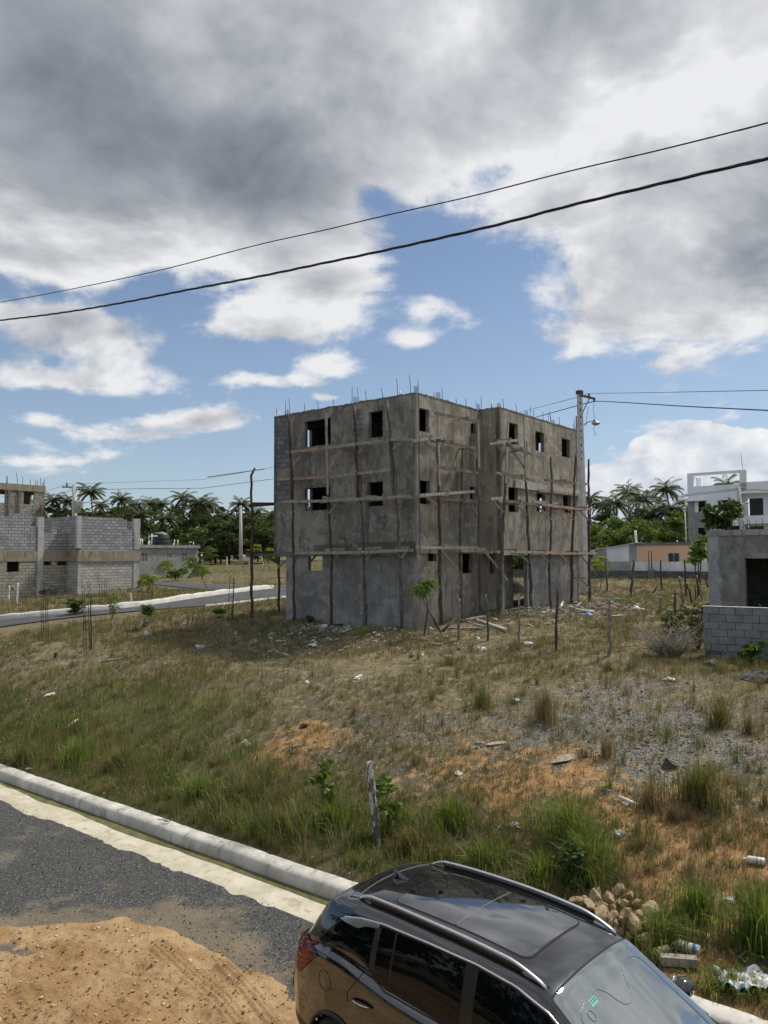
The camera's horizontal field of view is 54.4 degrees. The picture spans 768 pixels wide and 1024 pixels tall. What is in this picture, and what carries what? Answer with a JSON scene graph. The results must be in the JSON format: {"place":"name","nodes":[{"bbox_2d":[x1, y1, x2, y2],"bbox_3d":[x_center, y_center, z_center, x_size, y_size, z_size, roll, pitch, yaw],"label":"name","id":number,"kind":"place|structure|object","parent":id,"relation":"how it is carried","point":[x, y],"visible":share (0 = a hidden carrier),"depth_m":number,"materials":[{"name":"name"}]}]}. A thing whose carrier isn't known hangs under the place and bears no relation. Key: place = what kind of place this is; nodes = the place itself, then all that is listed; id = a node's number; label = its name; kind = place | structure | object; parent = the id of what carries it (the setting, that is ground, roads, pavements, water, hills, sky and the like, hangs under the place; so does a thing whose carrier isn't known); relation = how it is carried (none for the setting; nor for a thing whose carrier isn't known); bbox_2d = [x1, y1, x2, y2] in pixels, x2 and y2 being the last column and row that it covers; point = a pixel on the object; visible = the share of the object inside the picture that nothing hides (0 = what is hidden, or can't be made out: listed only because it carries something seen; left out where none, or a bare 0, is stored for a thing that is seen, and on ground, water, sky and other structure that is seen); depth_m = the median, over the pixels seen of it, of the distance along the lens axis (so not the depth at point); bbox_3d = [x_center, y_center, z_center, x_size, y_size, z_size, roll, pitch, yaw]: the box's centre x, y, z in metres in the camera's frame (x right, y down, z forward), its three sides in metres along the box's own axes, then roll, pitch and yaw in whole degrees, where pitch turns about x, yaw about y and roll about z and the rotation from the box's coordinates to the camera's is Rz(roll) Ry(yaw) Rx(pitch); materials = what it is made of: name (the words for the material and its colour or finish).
{"place":"outdoors","nodes":[
{"label":"outdoors","id":0,"kind":"place"},
{"bbox_2d":[0,588,285,626],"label":"road","id":1,"kind":"structure","parent":0,"point":[221,598],"depth_m":40.31,"materials":[{"name":"asphalt"}]},
{"bbox_2d":[0,800,313,1001],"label":"road","id":2,"kind":"structure","parent":0,"point":[169,896],"depth_m":11.23,"materials":[{"name":"gravel"}]},
{"bbox_2d":[0,916,316,1023],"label":"dirt mound","id":3,"kind":"object","parent":2,"relation":"on","point":[180,963],"visible":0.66,"depth_m":8.94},
{"bbox_2d":[0,924,291,1023],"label":"clods","id":4,"kind":"object","parent":3,"relation":"on","point":[128,999],"visible":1,"depth_m":8.83,"materials":[{"name":"soil"}]},
{"bbox_2d":[292,861,719,1023],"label":"parked car","id":5,"kind":"object","parent":2,"relation":"on","point":[416,942],"visible":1,"depth_m":6.61,"materials":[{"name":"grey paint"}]},
{"bbox_2d":[139,581,285,589],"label":"side road","id":6,"kind":"structure","parent":0,"point":[203,586],"depth_m":56.77,"materials":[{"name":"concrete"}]},
{"bbox_2d":[0,556,767,1020],"bbox_3d":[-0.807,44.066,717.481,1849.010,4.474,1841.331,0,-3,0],"label":"ground","id":7,"kind":"structure","parent":0,"point":[308,700],"depth_m":17.22,"materials":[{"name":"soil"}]},
{"bbox_2d":[0,473,45,571],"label":"block tower house","id":8,"kind":"structure","parent":7,"relation":"on","point":[17,498],"depth_m":63.56,"materials":[{"name":"concrete"}]},
{"bbox_2d":[3,737,63,768],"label":"grass tussock","id":9,"kind":"object","parent":7,"relation":"on","point":[22,754],"depth_m":17.72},
{"bbox_2d":[33,733,101,773],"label":"grass tussock","id":10,"kind":"object","parent":7,"relation":"on","point":[76,749],"depth_m":17.36,"materials":[{"name":"plant"}]},
{"bbox_2d":[0,513,140,600],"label":"block house","id":11,"kind":"structure","parent":7,"relation":"on","point":[63,555],"depth_m":50.31,"materials":[{"name":"concrete"}]},
{"bbox_2d":[63,598,86,613],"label":"shrub","id":12,"kind":"object","parent":7,"relation":"on","point":[74,606],"visible":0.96,"depth_m":37.24,"materials":[{"name":"green plant"}]},
{"bbox_2d":[62,481,101,515],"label":"utility pole","id":13,"kind":"object","parent":7,"relation":"on","point":[77,505],"visible":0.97,"depth_m":95.00,"materials":[{"name":"concrete"}]},
{"bbox_2d":[76,482,105,516],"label":"coconut palm","id":14,"kind":"object","parent":7,"relation":"on","point":[87,492],"visible":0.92,"depth_m":190.21,"materials":[{"name":"green plant"}]},
{"bbox_2d":[87,739,152,775],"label":"grass tussock","id":15,"kind":"object","parent":7,"relation":"on","point":[119,758],"depth_m":16.86,"materials":[{"name":"plant"}]},
{"bbox_2d":[108,491,132,517],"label":"coconut palm","id":16,"kind":"object","parent":7,"relation":"on","point":[121,500],"visible":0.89,"depth_m":200.25,"materials":[{"name":"green plant"}]},
{"bbox_2d":[0,585,273,619],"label":"kerb","id":17,"kind":"structure","parent":7,"relation":"on","point":[121,604],"depth_m":39.70,"materials":[{"name":"concrete"}]},
{"bbox_2d":[124,505,153,529],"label":"coconut palm","id":18,"kind":"object","parent":7,"relation":"on","point":[136,515],"visible":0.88,"depth_m":174.78,"materials":[{"name":"green plant"}]},
{"bbox_2d":[135,574,161,590],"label":"young tree","id":19,"kind":"object","parent":7,"relation":"on","point":[146,576],"visible":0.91,"depth_m":52.02,"materials":[{"name":"green plant"}]},
{"bbox_2d":[0,784,325,922],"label":"gutter apron","id":20,"kind":"object","parent":7,"relation":"on","point":[237,883],"visible":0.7,"depth_m":12.60,"materials":[{"name":"concrete"}]},
{"bbox_2d":[0,781,330,904],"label":"gutter silt","id":21,"kind":"object","parent":20,"relation":"on","point":[130,831],"visible":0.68,"depth_m":13.33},
{"bbox_2d":[149,508,181,532],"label":"coconut palm","id":22,"kind":"object","parent":7,"relation":"on","point":[163,521],"visible":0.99,"depth_m":164.57,"materials":[{"name":"green plant"}]},
{"bbox_2d":[138,534,199,578],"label":"house","id":23,"kind":"structure","parent":7,"relation":"on","point":[153,557],"depth_m":77.18,"materials":[{"name":"concrete"}]},
{"bbox_2d":[170,488,197,519],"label":"coconut palm","id":24,"kind":"object","parent":7,"relation":"on","point":[183,498],"visible":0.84,"depth_m":194.79,"materials":[{"name":"green plant"}]},
{"bbox_2d":[167,517,206,556],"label":"leafy tree","id":25,"kind":"object","parent":7,"relation":"on","point":[185,525],"visible":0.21,"depth_m":186.81,"materials":[{"name":"green plant"}]},
{"bbox_2d":[156,768,228,804],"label":"grass tussock","id":26,"kind":"object","parent":7,"relation":"on","point":[197,785],"depth_m":14.82,"materials":[{"name":"plant"}]},
{"bbox_2d":[169,527,219,561],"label":"leafy tree","id":27,"kind":"object","parent":7,"relation":"on","point":[186,538],"visible":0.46,"depth_m":164.16,"materials":[{"name":"green plant"}]},
{"bbox_2d":[181,556,212,588],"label":"young tree","id":28,"kind":"object","parent":7,"relation":"on","point":[197,569],"visible":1,"depth_m":52.10,"materials":[{"name":"green plant"}]},
{"bbox_2d":[184,493,215,563],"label":"coconut palm","id":29,"kind":"object","parent":7,"relation":"on","point":[194,503],"visible":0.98,"depth_m":184.88,"materials":[{"name":"green plant"}]},
{"bbox_2d":[197,517,231,562],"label":"leafy tree","id":30,"kind":"object","parent":7,"relation":"on","point":[213,527],"visible":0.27,"depth_m":176.07,"materials":[{"name":"green plant"}]},
{"bbox_2d":[207,521,250,563],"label":"leafy tree","id":31,"kind":"object","parent":7,"relation":"on","point":[228,536],"visible":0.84,"depth_m":166.80,"materials":[{"name":"green plant"}]},
{"bbox_2d":[191,769,270,810],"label":"grass tussock","id":32,"kind":"object","parent":7,"relation":"on","point":[239,788],"depth_m":14.54,"materials":[{"name":"plant"}]},
{"bbox_2d":[239,506,246,564],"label":"utility pole","id":33,"kind":"object","parent":7,"relation":"on","point":[240,540],"visible":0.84,"depth_m":154.86,"materials":[{"name":"concrete"}]},
{"bbox_2d":[207,468,285,617],"bbox_3d":[-5.984,1.411,33.228,3.686,6.727,0.968,1,-4,-24],"label":"scaffolding","id":34,"kind":"object","parent":7,"relation":"on","point":[251,553],"visible":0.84,"depth_m":32.98,"materials":[{"name":"wood"}]},
{"bbox_2d":[231,517,263,562],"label":"leafy tree","id":35,"kind":"object","parent":7,"relation":"on","point":[246,533],"visible":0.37,"depth_m":173.21,"materials":[{"name":"green plant"}]},
{"bbox_2d":[254,511,277,562],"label":"leafy tree","id":36,"kind":"object","parent":7,"relation":"on","point":[266,538],"visible":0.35,"depth_m":170.70,"materials":[{"name":"green plant"}]},
{"bbox_2d":[309,759,337,810],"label":"shrub","id":37,"kind":"object","parent":7,"relation":"on","point":[325,775],"visible":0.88,"depth_m":13.43,"materials":[{"name":"green plant"}]},
{"bbox_2d":[283,788,370,841],"bbox_3d":[-0.841,5.234,13.009,1.727,0.849,1.491,2,-4,-33],"label":"grass tussock","id":38,"kind":"object","parent":7,"relation":"on","point":[344,822],"depth_m":13.06,"materials":[{"name":"plant"}]},
{"bbox_2d":[278,400,417,629],"bbox_3d":[-1.750,0.226,29.772,7.423,8.925,0.838,-3,-4,38],"label":"scaffolding","id":39,"kind":"object","parent":7,"relation":"on","point":[394,496],"visible":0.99,"depth_m":29.08,"materials":[{"name":"brown wood"}]},
{"bbox_2d":[203,622,523,673],"bbox_3d":[-1.210,4.561,26.221,11.730,0.896,8.365,0,-3,0],"label":"rubble","id":40,"kind":"object","parent":7,"relation":"on","point":[316,642],"visible":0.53,"depth_m":26.91,"materials":[{"name":"stone"}]},
{"bbox_2d":[366,761,380,846],"bbox_3d":[-0.161,5.035,12.569,0.268,1.638,0.158,0,-3,0],"label":"fence post","id":41,"kind":"object","parent":7,"relation":"on","point":[371,786],"visible":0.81,"depth_m":12.54,"materials":[{"name":"wood"}]},
{"bbox_2d":[0,562,767,1012],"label":"green grass","id":42,"kind":"structure","parent":7,"relation":"on","point":[268,814],"depth_m":15.47,"materials":[{"name":"plant"}]},
{"bbox_2d":[0,764,767,1023],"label":"kerb","id":43,"kind":"structure","parent":7,"relation":"on","point":[314,881],"depth_m":12.86,"materials":[{"name":"concrete"}]},
{"bbox_2d":[367,774,403,836],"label":"shrub","id":44,"kind":"object","parent":7,"relation":"on","point":[385,807],"visible":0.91,"depth_m":12.79,"materials":[{"name":"green plant"}]},
{"bbox_2d":[366,795,424,841],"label":"grass tussock","id":45,"kind":"object","parent":7,"relation":"on","point":[398,818],"depth_m":12.76,"materials":[{"name":"plant"}]},
{"bbox_2d":[44,503,748,550],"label":"woodland","id":46,"kind":"object","parent":7,"relation":"on","point":[58,512],"visible":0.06,"depth_m":214.48,"materials":[{"name":"green plant"}]},
{"bbox_2d":[380,813,456,861],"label":"grass tussock","id":47,"kind":"object","parent":7,"relation":"on","point":[414,834],"depth_m":12.13,"materials":[{"name":"plant"}]},
{"bbox_2d":[273,375,579,627],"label":"unfinished building","id":48,"kind":"structure","parent":7,"relation":"on","point":[410,417],"depth_m":30.88,"materials":[{"name":"concrete"}]},
{"bbox_2d":[410,578,442,634],"bbox_3d":[1.455,3.371,26.168,1.205,2.119,1.138,0,-3,0],"label":"young tree","id":49,"kind":"object","parent":7,"relation":"on","point":[424,589],"visible":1,"depth_m":26.02,"materials":[{"name":"green plant"}]},
{"bbox_2d":[412,410,495,624],"bbox_3d":[3.117,0.459,29.582,0.838,8.518,6.575,-3,-4,38],"label":"scaffolding","id":50,"kind":"object","parent":7,"relation":"on","point":[440,546],"visible":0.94,"depth_m":28.91,"materials":[{"name":"brown wood"}]},
{"bbox_2d":[419,785,501,836],"bbox_3d":[1.192,5.046,12.658,1.589,0.913,1.134,-2,-4,27],"label":"grass tussock","id":51,"kind":"object","parent":7,"relation":"on","point":[451,806],"depth_m":12.68,"materials":[{"name":"plant"}]},
{"bbox_2d":[467,683,499,712],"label":"grass tussock","id":52,"kind":"object","parent":7,"relation":"on","point":[484,703],"depth_m":17.19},
{"bbox_2d":[444,827,523,874],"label":"grass tussock","id":53,"kind":"object","parent":7,"relation":"on","point":[480,854],"depth_m":11.38,"materials":[{"name":"plant"}]},
{"bbox_2d":[504,839,564,890],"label":"grass tussock","id":54,"kind":"object","parent":7,"relation":"on","point":[538,867],"depth_m":10.84,"materials":[{"name":"plant"}]},
{"bbox_2d":[477,416,597,618],"bbox_3d":[7.243,-0.033,33.263,0.838,9.315,10.523,-3,-4,38],"label":"scaffolding","id":55,"kind":"object","parent":7,"relation":"on","point":[515,450],"visible":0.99,"depth_m":31.96,"materials":[{"name":"brown wood"}]},
{"bbox_2d":[528,683,563,726],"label":"grass tussock","id":56,"kind":"object","parent":7,"relation":"on","point":[545,706],"depth_m":16.37,"materials":[{"name":"plant"}]},
{"bbox_2d":[432,585,691,632],"bbox_3d":[11.783,4.689,41.033,18.898,0.782,33.552,-2,-4,31],"label":"rubble","id":57,"kind":"object","parent":7,"relation":"on","point":[573,610],"visible":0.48,"depth_m":32.02,"materials":[{"name":"stone"}]},
{"bbox_2d":[492,780,632,873],"bbox_3d":[2.772,4.729,11.627,2.274,1.232,1.912,-2,-4,25],"label":"grass tussock","id":58,"kind":"object","parent":7,"relation":"on","point":[556,817],"depth_m":11.53,"materials":[{"name":"plant"}]},
{"bbox_2d":[552,841,592,888],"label":"shrub","id":59,"kind":"object","parent":7,"relation":"on","point":[567,849],"visible":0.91,"depth_m":10.62,"materials":[{"name":"green plant"}]},
{"bbox_2d":[541,815,634,896],"bbox_3d":[2.977,4.966,10.934,1.596,0.971,1.700,0,-3,0],"label":"grass tussock","id":60,"kind":"object","parent":7,"relation":"on","point":[590,853],"depth_m":10.81,"materials":[{"name":"plant"}]},
{"bbox_2d":[576,390,599,593],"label":"utility pole","id":61,"kind":"object","parent":7,"relation":"on","point":[583,565],"visible":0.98,"depth_m":43.98,"materials":[{"name":"concrete"}]},
{"bbox_2d":[578,522,620,558],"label":"leafy tree","id":62,"kind":"object","parent":7,"relation":"on","point":[595,540],"visible":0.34,"depth_m":116.55,"materials":[{"name":"green plant"}]},
{"bbox_2d":[591,556,611,587],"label":"young tree","id":63,"kind":"object","parent":7,"relation":"on","point":[596,564],"visible":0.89,"depth_m":44.01,"materials":[{"name":"green plant"}]},
{"bbox_2d":[595,732,621,760],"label":"grass tussock","id":64,"kind":"object","parent":7,"relation":"on","point":[606,748],"depth_m":14.05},
{"bbox_2d":[513,551,707,579],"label":"boundary wall","id":65,"kind":"structure","parent":7,"relation":"on","point":[651,573],"depth_m":64.10,"materials":[{"name":"concrete"}]},
{"bbox_2d":[593,542,637,570],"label":"tin shed","id":66,"kind":"structure","parent":7,"relation":"on","point":[626,552],"depth_m":71.97,"materials":[{"name":"metal"}]},
{"bbox_2d":[596,491,634,520],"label":"coconut palm","id":67,"kind":"object","parent":7,"relation":"on","point":[615,505],"visible":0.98,"depth_m":134.43,"materials":[{"name":"green plant"}]},
{"bbox_2d":[594,516,645,545],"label":"leafy tree","id":68,"kind":"object","parent":7,"relation":"on","point":[615,524],"visible":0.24,"depth_m":124.92,"materials":[{"name":"green plant"}]},
{"bbox_2d":[609,478,645,521],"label":"coconut palm","id":69,"kind":"object","parent":7,"relation":"on","point":[622,487],"visible":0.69,"depth_m":149.88,"materials":[{"name":"green plant"}]},
{"bbox_2d":[608,517,660,545],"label":"leafy tree","id":70,"kind":"object","parent":7,"relation":"on","point":[638,525],"visible":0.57,"depth_m":114.73,"materials":[{"name":"green plant"}]},
{"bbox_2d":[627,913,641,936],"bbox_3d":[3.143,5.192,9.369,0.154,0.316,0.173,-3,-5,44],"label":"rock","id":71,"kind":"object","parent":7,"relation":"on","point":[631,925],"visible":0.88,"depth_m":9.33,"materials":[{"name":"beige stone"}]},
{"bbox_2d":[622,485,660,513],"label":"coconut palm","id":72,"kind":"object","parent":7,"relation":"on","point":[645,500],"visible":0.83,"depth_m":141.78,"materials":[{"name":"green plant"}]},
{"bbox_2d":[578,559,707,571],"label":"corrugated fence","id":73,"kind":"object","parent":7,"relation":"on","point":[639,566],"visible":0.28,"depth_m":64.07,"materials":[{"name":"metal"}]},
{"bbox_2d":[630,499,667,527],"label":"coconut palm","id":74,"kind":"object","parent":7,"relation":"on","point":[645,512],"visible":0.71,"depth_m":129.83,"materials":[{"name":"green plant"}]},
{"bbox_2d":[630,774,671,820],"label":"grass tussock","id":75,"kind":"object","parent":7,"relation":"on","point":[649,794],"depth_m":12.30,"materials":[{"name":"plant"}]},
{"bbox_2d":[630,518,687,542],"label":"leafy tree","id":76,"kind":"object","parent":7,"relation":"on","point":[666,531],"visible":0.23,"depth_m":118.61,"materials":[{"name":"green plant"}]},
{"bbox_2d":[625,900,702,966],"bbox_3d":[3.422,5.177,9.254,1.166,0.594,1.314,0,-3,0],"label":"grass tussock","id":77,"kind":"object","parent":7,"relation":"on","point":[658,925],"depth_m":9.24,"materials":[{"name":"plant"}]},
{"bbox_2d":[649,476,683,503],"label":"coconut palm","id":78,"kind":"object","parent":7,"relation":"on","point":[665,489],"visible":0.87,"depth_m":149.93,"materials":[{"name":"green plant"}]},
{"bbox_2d":[618,613,716,658],"bbox_3d":[7.801,3.366,20.443,2.563,1.264,1.764,0,-3,0],"label":"twiggy bush","id":79,"kind":"object","parent":7,"relation":"on","point":[667,646],"visible":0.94,"depth_m":20.29,"materials":[{"name":"plant"}]},
{"bbox_2d":[647,495,687,523],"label":"coconut palm","id":80,"kind":"object","parent":7,"relation":"on","point":[670,508],"visible":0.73,"depth_m":127.76,"materials":[{"name":"green plant"}]},
{"bbox_2d":[634,512,706,571],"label":"orange house","id":81,"kind":"structure","parent":7,"relation":"on","point":[677,551],"depth_m":69.39,"materials":[{"name":"pink paint"}]},
{"bbox_2d":[653,510,688,542],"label":"leafy tree","id":82,"kind":"object","parent":7,"relation":"on","point":[674,520],"visible":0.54,"depth_m":122.40,"materials":[{"name":"green plant"}]},
{"bbox_2d":[655,605,688,643],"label":"shrub","id":83,"kind":"object","parent":7,"relation":"on","point":[666,619],"visible":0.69,"depth_m":22.03,"materials":[{"name":"green plant"}]},
{"bbox_2d":[659,952,697,968],"bbox_3d":[3.504,5.334,8.877,0.418,0.120,0.110,-1,-3,15],"label":"concrete block","id":84,"kind":"object","parent":7,"relation":"on","point":[686,960],"visible":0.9,"depth_m":8.84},
{"bbox_2d":[647,868,728,927],"bbox_3d":[3.958,5.000,9.787,1.217,0.795,0.988,0,-3,0],"label":"grass tussock","id":85,"kind":"object","parent":7,"relation":"on","point":[697,900],"depth_m":9.67,"materials":[{"name":"plant"}]},
{"bbox_2d":[675,599,710,649],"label":"shrub","id":86,"kind":"object","parent":7,"relation":"on","point":[686,609],"visible":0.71,"depth_m":21.62,"materials":[{"name":"green plant"}]},
{"bbox_2d":[685,534,707,595],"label":"leafy plant","id":87,"kind":"object","parent":7,"relation":"on","point":[698,547],"visible":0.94,"depth_m":39.80,"materials":[{"name":"green plant"}]},
{"bbox_2d":[659,749,740,820],"bbox_3d":[5.153,4.362,12.108,1.466,1.055,1.510,0,-3,0],"label":"grass tussock","id":88,"kind":"object","parent":7,"relation":"on","point":[697,785],"depth_m":12.08,"materials":[{"name":"plant"}]},
{"bbox_2d":[665,959,745,1005],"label":"grass tussock","id":89,"kind":"object","parent":7,"relation":"on","point":[707,987],"depth_m":8.41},
{"bbox_2d":[701,692,738,731],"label":"grass tussock","id":90,"kind":"object","parent":7,"relation":"on","point":[720,717],"depth_m":15.25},
{"bbox_2d":[675,955,767,1012],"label":"grass tussock","id":91,"kind":"object","parent":7,"relation":"on","point":[727,985],"depth_m":8.40,"materials":[{"name":"plant"}]},
{"bbox_2d":[685,456,767,550],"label":"white house","id":92,"kind":"structure","parent":7,"relation":"on","point":[758,501],"depth_m":77.64,"materials":[{"name":"paint"}]},
{"bbox_2d":[695,869,767,964],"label":"grass tussock","id":93,"kind":"object","parent":7,"relation":"on","point":[757,941],"depth_m":9.05,"materials":[{"name":"plant"}]},
{"bbox_2d":[703,605,767,660],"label":"block wall","id":94,"kind":"structure","parent":7,"relation":"on","point":[736,628],"depth_m":20.07,"materials":[{"name":"grey concrete"}]},
{"bbox_2d":[706,505,767,607],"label":"plastered room","id":95,"kind":"object","parent":7,"relation":"on","point":[737,568],"visible":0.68,"depth_m":24.62,"materials":[{"name":"concrete"}]},
{"bbox_2d":[698,503,723,530],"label":"leafy plant","id":96,"kind":"object","parent":95,"relation":"on","point":[709,511],"visible":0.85,"depth_m":26.29,"materials":[{"name":"green plant"}]},
{"bbox_2d":[712,497,744,529],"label":"leafy plant","id":97,"kind":"object","parent":95,"relation":"on","point":[736,511],"visible":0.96,"depth_m":25.91,"materials":[{"name":"green plant"}]},
{"bbox_2d":[713,964,767,990],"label":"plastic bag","id":98,"kind":"object","parent":7,"relation":"on","point":[739,985],"visible":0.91,"depth_m":8.43,"materials":[{"name":"white plastic"}]},
{"bbox_2d":[736,710,763,736],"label":"grass tussock","id":99,"kind":"object","parent":7,"relation":"on","point":[748,728],"depth_m":14.72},
{"bbox_2d":[735,640,766,663],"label":"shrub","id":100,"kind":"object","parent":7,"relation":"on","point":[752,649],"visible":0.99,"depth_m":19.29,"materials":[{"name":"green plant"}]},
{"bbox_2d":[739,669,767,682],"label":"rock","id":101,"kind":"object","parent":7,"relation":"on","point":[752,673],"visible":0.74,"depth_m":17.73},
{"bbox_2d":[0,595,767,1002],"bbox_3d":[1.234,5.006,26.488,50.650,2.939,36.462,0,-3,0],"label":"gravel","id":102,"kind":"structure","parent":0,"point":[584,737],"depth_m":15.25,"materials":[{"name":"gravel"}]},
{"bbox_2d":[0,157,767,320],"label":"power cable","id":103,"kind":"object","parent":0,"point":[755,161],"visible":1,"depth_m":10.51,"materials":[{"name":"rubber"}]},
{"bbox_2d":[0,122,767,302],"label":"power cable","id":104,"kind":"object","parent":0,"point":[437,203],"visible":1,"depth_m":10.54,"materials":[{"name":"rubber"}]},
{"bbox_2d":[0,0,767,555],"label":"sky","id":105,"kind":"structure","parent":0,"point":[137,137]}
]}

